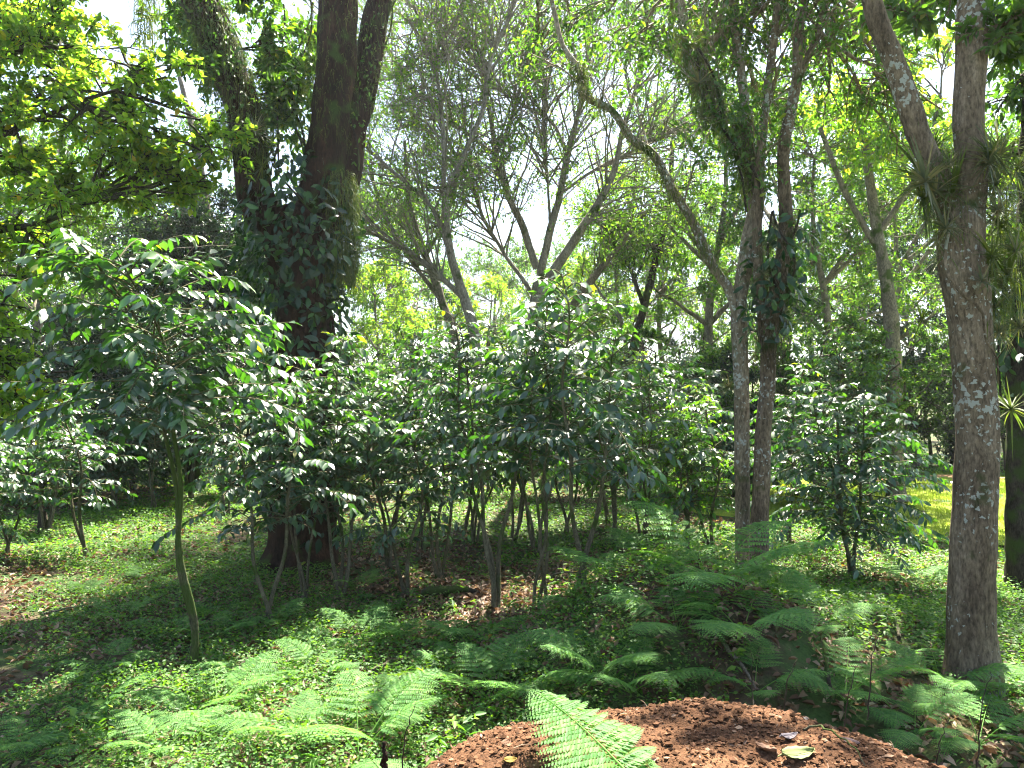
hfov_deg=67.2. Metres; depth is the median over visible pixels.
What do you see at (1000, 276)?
air plant
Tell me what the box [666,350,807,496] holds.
background tree
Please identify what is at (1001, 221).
air plant
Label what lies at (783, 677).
fern
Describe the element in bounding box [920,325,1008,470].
background tree
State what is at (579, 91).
air plant
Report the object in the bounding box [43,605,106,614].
fallen branch
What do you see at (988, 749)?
leaf litter
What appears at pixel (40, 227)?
background tree
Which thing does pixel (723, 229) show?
background tree
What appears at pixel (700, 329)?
background tree
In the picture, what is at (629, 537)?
fern
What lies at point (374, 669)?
fern
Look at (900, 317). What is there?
background tree
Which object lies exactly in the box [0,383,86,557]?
coffee shrub
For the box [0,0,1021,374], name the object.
sky
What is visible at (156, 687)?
fern
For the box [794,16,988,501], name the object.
sunny tree
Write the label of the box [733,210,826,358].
climbing vine
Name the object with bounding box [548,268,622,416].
background tree
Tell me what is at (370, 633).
fern
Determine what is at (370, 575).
fern
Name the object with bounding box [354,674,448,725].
fern
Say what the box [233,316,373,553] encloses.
climbing vine
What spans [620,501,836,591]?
fern
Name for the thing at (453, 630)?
fern
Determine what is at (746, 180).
hanging epiphyte
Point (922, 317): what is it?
air plant
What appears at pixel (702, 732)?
soil mound
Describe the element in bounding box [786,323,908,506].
coffee shrub
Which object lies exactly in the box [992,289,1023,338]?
air plant
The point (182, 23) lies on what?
climbing vine
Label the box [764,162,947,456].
background tree
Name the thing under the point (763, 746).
fallen leaf
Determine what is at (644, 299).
leaning tree
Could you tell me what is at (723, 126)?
climbing vine
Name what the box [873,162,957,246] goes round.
air plant
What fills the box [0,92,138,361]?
background tree
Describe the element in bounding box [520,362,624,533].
coffee shrub
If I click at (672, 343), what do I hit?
background tree
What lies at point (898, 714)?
fern
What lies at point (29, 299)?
background tree
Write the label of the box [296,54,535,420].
leaning tree
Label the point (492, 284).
background tree
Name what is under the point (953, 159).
air plant
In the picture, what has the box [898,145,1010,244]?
air plant
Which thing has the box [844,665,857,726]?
twig
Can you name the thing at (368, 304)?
background tree
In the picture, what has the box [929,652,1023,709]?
fern
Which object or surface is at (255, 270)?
climbing vine
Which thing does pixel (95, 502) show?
coffee shrub
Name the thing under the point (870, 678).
twig
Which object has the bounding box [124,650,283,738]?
fern
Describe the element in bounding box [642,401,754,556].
coffee shrub
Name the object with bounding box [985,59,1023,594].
dark tree
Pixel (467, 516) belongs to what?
coffee shrub
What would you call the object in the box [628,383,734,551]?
coffee shrub
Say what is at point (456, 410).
coffee shrub
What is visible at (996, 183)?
air plant
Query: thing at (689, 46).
air plant
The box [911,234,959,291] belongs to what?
air plant
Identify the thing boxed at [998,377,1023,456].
air plant
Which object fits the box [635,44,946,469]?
background tree
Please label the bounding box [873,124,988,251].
air plant
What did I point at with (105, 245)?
background tree
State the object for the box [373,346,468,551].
coffee shrub
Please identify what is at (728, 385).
air plant
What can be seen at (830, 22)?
slender tree
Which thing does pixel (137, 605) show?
fern
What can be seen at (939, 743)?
twig
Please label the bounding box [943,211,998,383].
root
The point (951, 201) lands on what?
hanging epiphyte
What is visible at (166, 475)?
background tree
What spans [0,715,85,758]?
fern
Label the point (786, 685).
twig
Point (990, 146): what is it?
air plant
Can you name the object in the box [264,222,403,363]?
background tree
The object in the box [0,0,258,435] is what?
sunny tree
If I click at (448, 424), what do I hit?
coffee shrub
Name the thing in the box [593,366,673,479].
background tree
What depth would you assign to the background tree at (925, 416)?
21.26 m
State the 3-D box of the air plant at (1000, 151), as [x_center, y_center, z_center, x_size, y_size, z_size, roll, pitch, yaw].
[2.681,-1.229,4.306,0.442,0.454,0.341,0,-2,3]
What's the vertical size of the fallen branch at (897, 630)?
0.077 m
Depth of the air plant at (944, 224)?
4.18 m
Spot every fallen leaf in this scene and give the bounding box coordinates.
[501,739,510,746]
[502,756,516,762]
[756,741,778,754]
[778,746,814,758]
[779,732,797,738]
[840,737,859,743]
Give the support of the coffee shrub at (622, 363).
on the ground at (822, 711)
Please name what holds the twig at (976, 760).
on the ground at (822, 711)
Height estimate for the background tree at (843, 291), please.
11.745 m
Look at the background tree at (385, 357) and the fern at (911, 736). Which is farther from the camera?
the background tree at (385, 357)
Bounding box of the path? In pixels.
[878,474,1003,481]
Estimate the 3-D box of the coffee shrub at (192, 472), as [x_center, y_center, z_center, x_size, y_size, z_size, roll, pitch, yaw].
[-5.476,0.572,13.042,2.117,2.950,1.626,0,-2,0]
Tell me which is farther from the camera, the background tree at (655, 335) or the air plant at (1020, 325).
the background tree at (655, 335)
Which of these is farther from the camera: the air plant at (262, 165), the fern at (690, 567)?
the air plant at (262, 165)
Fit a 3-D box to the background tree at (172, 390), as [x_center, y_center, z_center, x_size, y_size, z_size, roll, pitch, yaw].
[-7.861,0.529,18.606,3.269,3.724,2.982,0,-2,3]
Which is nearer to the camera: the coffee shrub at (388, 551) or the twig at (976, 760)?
the twig at (976, 760)
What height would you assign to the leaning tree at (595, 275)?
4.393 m
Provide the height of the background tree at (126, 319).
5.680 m
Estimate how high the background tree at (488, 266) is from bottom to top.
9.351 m
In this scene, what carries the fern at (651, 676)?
on the ground at (822, 711)
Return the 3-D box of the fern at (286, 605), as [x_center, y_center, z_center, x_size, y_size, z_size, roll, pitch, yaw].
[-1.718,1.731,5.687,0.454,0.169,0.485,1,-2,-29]
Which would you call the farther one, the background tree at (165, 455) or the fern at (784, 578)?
the background tree at (165, 455)
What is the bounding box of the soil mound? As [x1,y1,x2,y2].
[425,697,946,767]
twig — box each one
[379,741,387,767]
[401,704,415,767]
[750,650,753,704]
[784,659,797,710]
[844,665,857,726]
[866,624,881,719]
[935,718,949,765]
[975,672,991,767]
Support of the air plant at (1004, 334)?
attached to the hanging epiphyte at (1017, 273)
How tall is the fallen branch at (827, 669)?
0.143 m
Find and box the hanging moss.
[125,0,165,66]
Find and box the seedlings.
[0,469,1019,767]
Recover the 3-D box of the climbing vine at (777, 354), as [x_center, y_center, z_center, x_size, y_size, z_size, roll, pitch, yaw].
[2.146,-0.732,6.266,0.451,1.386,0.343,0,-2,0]
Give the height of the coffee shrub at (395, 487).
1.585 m
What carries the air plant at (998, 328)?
attached to the tree at (984, 30)
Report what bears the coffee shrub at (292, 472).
on the ground at (822, 711)
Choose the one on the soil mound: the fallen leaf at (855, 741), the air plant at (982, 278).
the fallen leaf at (855, 741)
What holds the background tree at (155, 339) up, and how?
on the ground at (822, 711)
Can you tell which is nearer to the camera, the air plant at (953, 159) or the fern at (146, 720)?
the fern at (146, 720)
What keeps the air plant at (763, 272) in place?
attached to the slender tree at (830, 22)
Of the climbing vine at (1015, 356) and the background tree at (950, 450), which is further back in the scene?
the background tree at (950, 450)
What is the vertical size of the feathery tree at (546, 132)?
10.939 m
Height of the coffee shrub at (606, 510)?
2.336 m
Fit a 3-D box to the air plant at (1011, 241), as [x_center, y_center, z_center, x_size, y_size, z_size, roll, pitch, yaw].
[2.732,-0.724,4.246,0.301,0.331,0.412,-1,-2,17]
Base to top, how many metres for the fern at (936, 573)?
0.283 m
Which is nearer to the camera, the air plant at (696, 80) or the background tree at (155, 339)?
the air plant at (696, 80)
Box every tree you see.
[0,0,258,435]
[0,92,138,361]
[0,129,106,334]
[0,217,16,318]
[0,221,35,333]
[0,300,43,422]
[0,336,97,502]
[1,303,125,492]
[6,203,153,457]
[8,205,117,343]
[8,326,94,472]
[27,154,203,332]
[37,230,201,458]
[50,322,212,463]
[58,76,296,485]
[70,328,218,491]
[82,181,274,487]
[108,210,209,344]
[115,337,248,481]
[128,326,241,464]
[136,0,393,578]
[143,206,275,444]
[144,294,245,388]
[168,0,611,470]
[171,345,273,498]
[196,251,274,461]
[240,0,835,464]
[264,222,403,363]
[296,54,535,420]
[333,176,489,435]
[336,336,424,482]
[341,170,465,357]
[341,254,434,449]
[355,317,470,472]
[390,272,481,380]
[428,260,545,376]
[440,238,533,408]
[481,245,602,368]
[489,228,613,371]
[493,89,728,420]
[498,0,826,574]
[539,343,599,447]
[540,247,661,452]
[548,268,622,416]
[551,160,725,385]
[555,200,705,369]
[573,155,756,434]
[581,56,839,476]
[589,221,702,360]
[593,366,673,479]
[595,318,733,484]
[628,189,755,378]
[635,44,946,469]
[651,321,758,473]
[661,225,819,364]
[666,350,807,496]
[696,62,927,485]
[700,0,1023,700]
[704,306,896,495]
[706,0,941,581]
[748,188,877,409]
[750,306,925,508]
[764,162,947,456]
[790,94,1015,468]
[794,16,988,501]
[803,235,929,361]
[834,199,943,413]
[848,321,954,466]
[851,348,943,462]
[873,332,1004,461]
[885,111,1019,325]
[902,344,1005,466]
[903,218,1008,355]
[915,321,1008,436]
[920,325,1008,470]
[926,134,1017,345]
[952,126,1020,295]
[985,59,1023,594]
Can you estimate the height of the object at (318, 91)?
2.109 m
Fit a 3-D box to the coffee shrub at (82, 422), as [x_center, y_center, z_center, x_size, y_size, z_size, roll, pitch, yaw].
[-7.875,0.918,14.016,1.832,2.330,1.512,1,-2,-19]
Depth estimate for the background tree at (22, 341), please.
12.51 m
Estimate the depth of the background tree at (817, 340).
13.61 m
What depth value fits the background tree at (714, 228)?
35.55 m
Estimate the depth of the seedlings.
4.83 m
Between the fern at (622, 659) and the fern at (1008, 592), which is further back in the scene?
the fern at (1008, 592)
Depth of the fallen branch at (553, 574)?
7.34 m
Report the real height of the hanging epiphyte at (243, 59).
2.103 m
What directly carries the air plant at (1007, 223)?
attached to the tree at (984, 30)
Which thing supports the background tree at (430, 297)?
on the ground at (822, 711)
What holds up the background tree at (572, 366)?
on the ground at (822, 711)
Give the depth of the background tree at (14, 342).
12.89 m
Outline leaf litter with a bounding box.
[0,471,1023,767]
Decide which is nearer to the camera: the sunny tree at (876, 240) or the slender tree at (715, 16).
the slender tree at (715, 16)
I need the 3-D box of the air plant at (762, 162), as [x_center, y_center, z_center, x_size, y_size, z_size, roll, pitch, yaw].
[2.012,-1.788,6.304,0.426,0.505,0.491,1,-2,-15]
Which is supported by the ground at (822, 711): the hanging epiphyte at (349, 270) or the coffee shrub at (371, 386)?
the coffee shrub at (371, 386)
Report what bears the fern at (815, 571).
on the ground at (822, 711)
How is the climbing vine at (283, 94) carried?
attached to the shade tree at (332, 154)
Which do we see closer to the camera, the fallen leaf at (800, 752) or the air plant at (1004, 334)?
the fallen leaf at (800, 752)
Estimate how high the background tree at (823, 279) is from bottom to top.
8.669 m
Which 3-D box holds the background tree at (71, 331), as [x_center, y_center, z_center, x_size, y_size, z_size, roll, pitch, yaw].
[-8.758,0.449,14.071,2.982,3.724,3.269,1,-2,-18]
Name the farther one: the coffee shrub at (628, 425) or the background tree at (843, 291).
the background tree at (843, 291)
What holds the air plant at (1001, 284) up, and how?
attached to the tree at (984, 30)
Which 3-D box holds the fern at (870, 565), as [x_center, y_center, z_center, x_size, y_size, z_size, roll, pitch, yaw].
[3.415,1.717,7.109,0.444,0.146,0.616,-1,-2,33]
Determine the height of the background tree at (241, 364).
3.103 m
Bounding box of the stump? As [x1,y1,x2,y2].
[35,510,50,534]
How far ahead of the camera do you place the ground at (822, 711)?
4.56 m
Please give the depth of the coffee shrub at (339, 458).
6.41 m
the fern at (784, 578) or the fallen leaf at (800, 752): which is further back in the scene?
the fern at (784, 578)
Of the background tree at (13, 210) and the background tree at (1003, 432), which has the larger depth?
the background tree at (13, 210)
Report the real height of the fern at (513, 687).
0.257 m
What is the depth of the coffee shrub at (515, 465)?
5.71 m
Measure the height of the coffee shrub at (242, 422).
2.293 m
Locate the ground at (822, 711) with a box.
[0,371,1023,767]
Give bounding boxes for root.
[802,724,865,765]
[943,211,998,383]
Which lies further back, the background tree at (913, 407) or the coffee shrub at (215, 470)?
the background tree at (913, 407)
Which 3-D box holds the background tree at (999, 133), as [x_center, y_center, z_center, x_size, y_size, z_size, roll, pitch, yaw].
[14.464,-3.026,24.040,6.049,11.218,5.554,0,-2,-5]
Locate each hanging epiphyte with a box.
[172,0,275,180]
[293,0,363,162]
[320,169,364,300]
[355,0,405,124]
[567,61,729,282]
[669,13,771,210]
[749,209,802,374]
[906,149,971,263]
[986,135,1022,339]
[986,207,1023,350]
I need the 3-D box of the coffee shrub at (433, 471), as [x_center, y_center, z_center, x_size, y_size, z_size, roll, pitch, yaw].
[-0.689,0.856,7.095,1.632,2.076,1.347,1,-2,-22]
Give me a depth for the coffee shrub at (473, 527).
9.04 m
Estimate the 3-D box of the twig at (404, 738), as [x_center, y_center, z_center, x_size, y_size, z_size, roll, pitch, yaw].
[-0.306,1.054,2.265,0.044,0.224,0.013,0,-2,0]
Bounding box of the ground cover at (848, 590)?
[0,452,1023,767]
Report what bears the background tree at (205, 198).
on the ground at (822, 711)
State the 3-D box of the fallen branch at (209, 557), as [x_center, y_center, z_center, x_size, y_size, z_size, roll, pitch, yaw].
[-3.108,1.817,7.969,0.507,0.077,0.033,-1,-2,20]
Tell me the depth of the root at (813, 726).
1.87 m
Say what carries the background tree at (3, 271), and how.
on the ground at (822, 711)
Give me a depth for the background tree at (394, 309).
19.67 m
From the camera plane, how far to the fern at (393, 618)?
6.06 m
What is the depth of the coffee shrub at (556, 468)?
8.49 m
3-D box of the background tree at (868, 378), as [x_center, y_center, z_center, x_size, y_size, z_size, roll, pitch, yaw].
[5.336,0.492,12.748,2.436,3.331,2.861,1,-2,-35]
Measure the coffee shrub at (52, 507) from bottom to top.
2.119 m
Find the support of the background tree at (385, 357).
on the ground at (822, 711)
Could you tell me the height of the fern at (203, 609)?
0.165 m
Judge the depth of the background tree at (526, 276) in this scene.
37.21 m
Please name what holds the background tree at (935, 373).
on the ground at (822, 711)
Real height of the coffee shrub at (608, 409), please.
2.247 m
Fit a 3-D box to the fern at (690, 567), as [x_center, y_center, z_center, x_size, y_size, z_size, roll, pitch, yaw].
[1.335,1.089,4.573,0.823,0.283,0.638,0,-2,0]
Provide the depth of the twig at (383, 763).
1.97 m
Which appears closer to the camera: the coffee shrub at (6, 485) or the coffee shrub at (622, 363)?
the coffee shrub at (6, 485)
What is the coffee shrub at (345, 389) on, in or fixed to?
on the ground at (822, 711)
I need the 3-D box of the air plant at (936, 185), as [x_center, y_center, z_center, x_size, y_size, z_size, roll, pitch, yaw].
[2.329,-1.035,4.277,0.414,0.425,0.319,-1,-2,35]
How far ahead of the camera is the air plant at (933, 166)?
4.41 m
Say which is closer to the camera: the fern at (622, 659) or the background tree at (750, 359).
the fern at (622, 659)
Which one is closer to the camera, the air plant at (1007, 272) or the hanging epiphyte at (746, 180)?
the air plant at (1007, 272)
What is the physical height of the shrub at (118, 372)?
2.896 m
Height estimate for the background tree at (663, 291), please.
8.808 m
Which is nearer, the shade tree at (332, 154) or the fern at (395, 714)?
the fern at (395, 714)
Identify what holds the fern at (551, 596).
on the ground at (822, 711)
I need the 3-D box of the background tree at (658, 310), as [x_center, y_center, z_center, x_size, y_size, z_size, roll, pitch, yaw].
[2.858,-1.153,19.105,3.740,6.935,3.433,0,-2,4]
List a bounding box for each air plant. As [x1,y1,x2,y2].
[238,113,281,154]
[249,149,275,188]
[572,85,593,102]
[662,28,710,67]
[674,63,719,109]
[678,97,720,139]
[708,369,742,406]
[738,132,780,191]
[742,256,777,288]
[767,300,804,328]
[871,134,976,233]
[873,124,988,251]
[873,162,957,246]
[893,140,971,217]
[893,162,971,226]
[898,123,975,185]
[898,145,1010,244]
[899,296,947,350]
[906,203,946,243]
[911,199,972,262]
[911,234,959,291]
[927,142,962,174]
[957,120,1022,206]
[960,124,1023,198]
[962,258,1009,306]
[965,138,1017,194]
[969,227,1023,297]
[970,180,1020,244]
[979,158,1023,211]
[981,232,1023,307]
[982,222,1023,284]
[985,122,1023,182]
[986,189,1023,255]
[986,193,1023,257]
[986,244,1023,334]
[988,312,1021,352]
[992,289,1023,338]
[993,131,1023,205]
[995,270,1022,316]
[995,315,1020,351]
[996,303,1023,356]
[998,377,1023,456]
[999,150,1023,205]
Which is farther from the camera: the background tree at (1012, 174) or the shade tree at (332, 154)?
the background tree at (1012, 174)
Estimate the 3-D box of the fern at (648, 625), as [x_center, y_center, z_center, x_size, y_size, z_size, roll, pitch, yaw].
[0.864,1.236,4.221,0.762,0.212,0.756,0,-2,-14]
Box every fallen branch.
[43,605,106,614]
[193,556,227,563]
[238,647,265,668]
[421,585,479,596]
[546,571,576,576]
[715,630,755,688]
[774,593,816,605]
[820,636,831,687]
[894,616,900,638]
[1000,650,1023,652]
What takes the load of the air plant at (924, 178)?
attached to the tree at (984, 30)
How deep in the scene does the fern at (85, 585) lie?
6.77 m
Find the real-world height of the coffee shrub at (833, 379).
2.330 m
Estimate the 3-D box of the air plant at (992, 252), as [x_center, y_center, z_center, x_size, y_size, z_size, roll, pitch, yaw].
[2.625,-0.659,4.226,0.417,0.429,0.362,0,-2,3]
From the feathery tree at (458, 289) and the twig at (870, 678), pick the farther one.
the feathery tree at (458, 289)
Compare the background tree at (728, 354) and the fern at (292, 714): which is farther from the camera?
the background tree at (728, 354)
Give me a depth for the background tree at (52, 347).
17.48 m
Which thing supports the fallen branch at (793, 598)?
on the ground at (822, 711)
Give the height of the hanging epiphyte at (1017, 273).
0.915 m
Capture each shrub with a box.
[0,228,313,672]
[0,379,124,535]
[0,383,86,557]
[0,424,58,544]
[1,393,146,556]
[10,354,157,502]
[45,373,120,480]
[53,401,172,508]
[115,374,191,510]
[121,333,239,497]
[151,366,367,624]
[180,412,255,515]
[212,375,269,493]
[217,332,398,604]
[248,376,428,600]
[313,330,481,566]
[330,421,472,595]
[333,377,384,494]
[342,360,421,496]
[352,362,523,578]
[372,310,603,611]
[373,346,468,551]
[415,347,545,543]
[421,363,491,491]
[437,403,522,530]
[456,284,621,606]
[458,323,615,556]
[468,268,714,593]
[469,365,503,493]
[479,380,581,541]
[493,375,605,494]
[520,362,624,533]
[545,365,636,524]
[557,349,676,541]
[573,357,700,552]
[576,384,623,496]
[613,352,692,498]
[625,354,725,525]
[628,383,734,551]
[641,343,752,499]
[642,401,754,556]
[708,391,824,496]
[729,363,855,543]
[750,381,952,579]
[772,365,872,506]
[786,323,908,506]
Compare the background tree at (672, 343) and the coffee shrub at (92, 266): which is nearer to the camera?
the coffee shrub at (92, 266)
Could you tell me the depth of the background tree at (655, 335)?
14.40 m
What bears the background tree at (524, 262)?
on the ground at (822, 711)
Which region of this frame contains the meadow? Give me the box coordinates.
[685,473,1005,544]
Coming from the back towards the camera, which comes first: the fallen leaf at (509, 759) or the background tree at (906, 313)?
the background tree at (906, 313)
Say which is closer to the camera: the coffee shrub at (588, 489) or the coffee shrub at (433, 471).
the coffee shrub at (433, 471)
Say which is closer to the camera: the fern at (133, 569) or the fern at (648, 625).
the fern at (648, 625)
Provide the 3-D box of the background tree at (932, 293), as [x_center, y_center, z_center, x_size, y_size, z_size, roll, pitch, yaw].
[10.412,-2.402,19.953,5.976,9.736,6.886,-1,-2,35]
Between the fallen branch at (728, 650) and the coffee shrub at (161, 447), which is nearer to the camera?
the fallen branch at (728, 650)
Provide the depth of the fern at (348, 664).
4.65 m
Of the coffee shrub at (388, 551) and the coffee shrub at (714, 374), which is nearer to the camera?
the coffee shrub at (388, 551)
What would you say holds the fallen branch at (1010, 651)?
on the ground at (822, 711)
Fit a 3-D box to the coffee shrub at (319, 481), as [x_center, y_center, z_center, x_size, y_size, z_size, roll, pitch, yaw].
[-1.483,0.918,6.766,1.582,2.013,1.306,1,-2,-36]
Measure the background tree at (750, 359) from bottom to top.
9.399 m
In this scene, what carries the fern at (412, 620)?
on the ground at (822, 711)
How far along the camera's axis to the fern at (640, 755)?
1.68 m
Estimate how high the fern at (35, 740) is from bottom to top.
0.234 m
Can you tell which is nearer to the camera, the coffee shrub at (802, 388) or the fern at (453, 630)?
the fern at (453, 630)
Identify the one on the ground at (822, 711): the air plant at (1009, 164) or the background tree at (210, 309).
the background tree at (210, 309)
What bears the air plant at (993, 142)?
attached to the tree at (984, 30)
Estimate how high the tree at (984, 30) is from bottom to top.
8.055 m
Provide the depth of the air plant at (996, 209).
4.25 m
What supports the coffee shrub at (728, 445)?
on the ground at (822, 711)
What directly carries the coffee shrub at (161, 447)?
on the ground at (822, 711)
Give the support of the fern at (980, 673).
on the ground at (822, 711)
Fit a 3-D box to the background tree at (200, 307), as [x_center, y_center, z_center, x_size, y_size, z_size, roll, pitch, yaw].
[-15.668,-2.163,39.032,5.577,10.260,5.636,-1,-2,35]
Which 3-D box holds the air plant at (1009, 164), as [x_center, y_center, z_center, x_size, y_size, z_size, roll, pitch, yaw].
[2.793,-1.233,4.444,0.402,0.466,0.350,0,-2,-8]
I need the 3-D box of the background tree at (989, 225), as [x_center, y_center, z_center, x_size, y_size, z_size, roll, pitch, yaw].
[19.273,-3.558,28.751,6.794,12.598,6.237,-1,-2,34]
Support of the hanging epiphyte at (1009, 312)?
attached to the tree at (984, 30)
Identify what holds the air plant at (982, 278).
attached to the tree at (984, 30)
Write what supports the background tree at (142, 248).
on the ground at (822, 711)
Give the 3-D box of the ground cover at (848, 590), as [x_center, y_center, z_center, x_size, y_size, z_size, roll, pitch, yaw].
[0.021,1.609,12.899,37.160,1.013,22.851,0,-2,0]
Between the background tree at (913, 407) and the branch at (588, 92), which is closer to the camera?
the branch at (588, 92)
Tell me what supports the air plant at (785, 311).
attached to the slender tree at (830, 22)
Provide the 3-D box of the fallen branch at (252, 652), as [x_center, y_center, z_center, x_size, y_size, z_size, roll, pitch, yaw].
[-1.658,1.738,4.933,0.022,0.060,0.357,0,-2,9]
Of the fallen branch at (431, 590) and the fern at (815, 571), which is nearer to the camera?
the fallen branch at (431, 590)
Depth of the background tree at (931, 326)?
35.90 m
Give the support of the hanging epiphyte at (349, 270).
hanging from the shade tree at (332, 154)
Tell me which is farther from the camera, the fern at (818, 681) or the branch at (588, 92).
the branch at (588, 92)
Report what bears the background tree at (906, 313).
on the ground at (822, 711)
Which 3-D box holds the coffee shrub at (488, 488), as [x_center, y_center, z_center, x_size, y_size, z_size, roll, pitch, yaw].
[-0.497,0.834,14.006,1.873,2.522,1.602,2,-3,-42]
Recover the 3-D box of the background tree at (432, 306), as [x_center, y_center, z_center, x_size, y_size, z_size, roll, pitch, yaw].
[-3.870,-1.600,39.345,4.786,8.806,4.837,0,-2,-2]
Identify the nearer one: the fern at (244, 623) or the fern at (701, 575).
the fern at (701, 575)
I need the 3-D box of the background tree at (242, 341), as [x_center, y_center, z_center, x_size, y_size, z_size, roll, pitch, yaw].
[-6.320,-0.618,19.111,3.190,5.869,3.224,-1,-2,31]
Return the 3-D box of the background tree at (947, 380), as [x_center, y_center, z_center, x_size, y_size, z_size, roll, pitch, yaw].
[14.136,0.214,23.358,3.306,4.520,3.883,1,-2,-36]
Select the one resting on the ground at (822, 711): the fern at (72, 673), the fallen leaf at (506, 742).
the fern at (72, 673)
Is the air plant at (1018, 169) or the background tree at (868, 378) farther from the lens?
the background tree at (868, 378)
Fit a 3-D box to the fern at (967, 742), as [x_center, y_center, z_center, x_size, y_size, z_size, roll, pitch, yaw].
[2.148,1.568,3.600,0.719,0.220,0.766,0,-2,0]
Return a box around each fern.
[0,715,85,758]
[6,672,158,764]
[45,637,162,684]
[64,579,107,594]
[77,596,158,627]
[100,705,237,755]
[122,563,173,580]
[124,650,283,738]
[130,686,187,693]
[167,610,264,638]
[185,601,250,617]
[207,689,360,741]
[252,598,304,630]
[268,638,359,678]
[270,668,441,767]
[287,603,408,650]
[334,570,384,597]
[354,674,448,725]
[360,601,400,621]
[366,658,410,675]
[373,618,439,644]
[396,529,429,544]
[406,633,574,701]
[411,641,479,671]
[417,615,525,650]
[521,626,662,676]
[525,689,660,767]
[535,636,725,696]
[538,581,608,604]
[546,546,694,599]
[597,581,759,635]
[598,527,710,563]
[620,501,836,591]
[668,549,817,591]
[670,585,833,642]
[701,638,834,697]
[775,636,926,703]
[776,573,880,634]
[784,568,834,576]
[828,666,963,727]
[856,562,904,577]
[856,684,978,751]
[871,554,947,591]
[886,640,1023,690]
[900,675,1023,757]
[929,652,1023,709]
[997,585,1023,603]
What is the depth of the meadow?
12.16 m
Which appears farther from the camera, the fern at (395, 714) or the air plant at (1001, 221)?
the air plant at (1001, 221)
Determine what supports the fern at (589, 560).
on the ground at (822, 711)
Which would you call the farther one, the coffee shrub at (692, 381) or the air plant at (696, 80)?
the coffee shrub at (692, 381)
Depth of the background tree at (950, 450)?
19.84 m
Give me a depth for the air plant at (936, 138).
4.40 m
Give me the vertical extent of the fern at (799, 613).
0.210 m
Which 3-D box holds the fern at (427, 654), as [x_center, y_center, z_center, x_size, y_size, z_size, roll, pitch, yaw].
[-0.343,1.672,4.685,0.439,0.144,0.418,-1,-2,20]
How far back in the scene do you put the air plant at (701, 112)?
6.25 m
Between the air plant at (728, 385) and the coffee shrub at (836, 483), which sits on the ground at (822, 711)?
the coffee shrub at (836, 483)
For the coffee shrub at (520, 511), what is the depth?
9.42 m
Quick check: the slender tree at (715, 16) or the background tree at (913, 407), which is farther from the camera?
the background tree at (913, 407)
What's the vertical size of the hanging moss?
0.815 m
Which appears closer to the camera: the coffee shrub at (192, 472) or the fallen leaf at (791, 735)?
the fallen leaf at (791, 735)
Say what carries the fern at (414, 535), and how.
on the ground at (822, 711)
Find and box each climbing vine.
[160,0,288,165]
[223,136,369,372]
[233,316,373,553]
[260,0,317,172]
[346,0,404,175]
[673,43,783,212]
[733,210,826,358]
[992,279,1023,409]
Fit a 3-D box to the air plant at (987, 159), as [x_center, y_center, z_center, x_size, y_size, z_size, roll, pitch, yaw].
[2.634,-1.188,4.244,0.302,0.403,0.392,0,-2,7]
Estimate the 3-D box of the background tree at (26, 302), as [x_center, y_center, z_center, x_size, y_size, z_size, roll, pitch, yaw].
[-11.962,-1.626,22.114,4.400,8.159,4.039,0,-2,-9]
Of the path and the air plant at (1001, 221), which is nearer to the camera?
the air plant at (1001, 221)
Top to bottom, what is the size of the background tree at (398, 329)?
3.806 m
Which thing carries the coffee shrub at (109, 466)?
on the ground at (822, 711)
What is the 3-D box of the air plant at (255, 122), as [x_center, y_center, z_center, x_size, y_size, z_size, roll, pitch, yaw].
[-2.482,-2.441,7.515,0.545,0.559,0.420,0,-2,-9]
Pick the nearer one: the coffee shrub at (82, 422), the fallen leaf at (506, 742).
the fallen leaf at (506, 742)

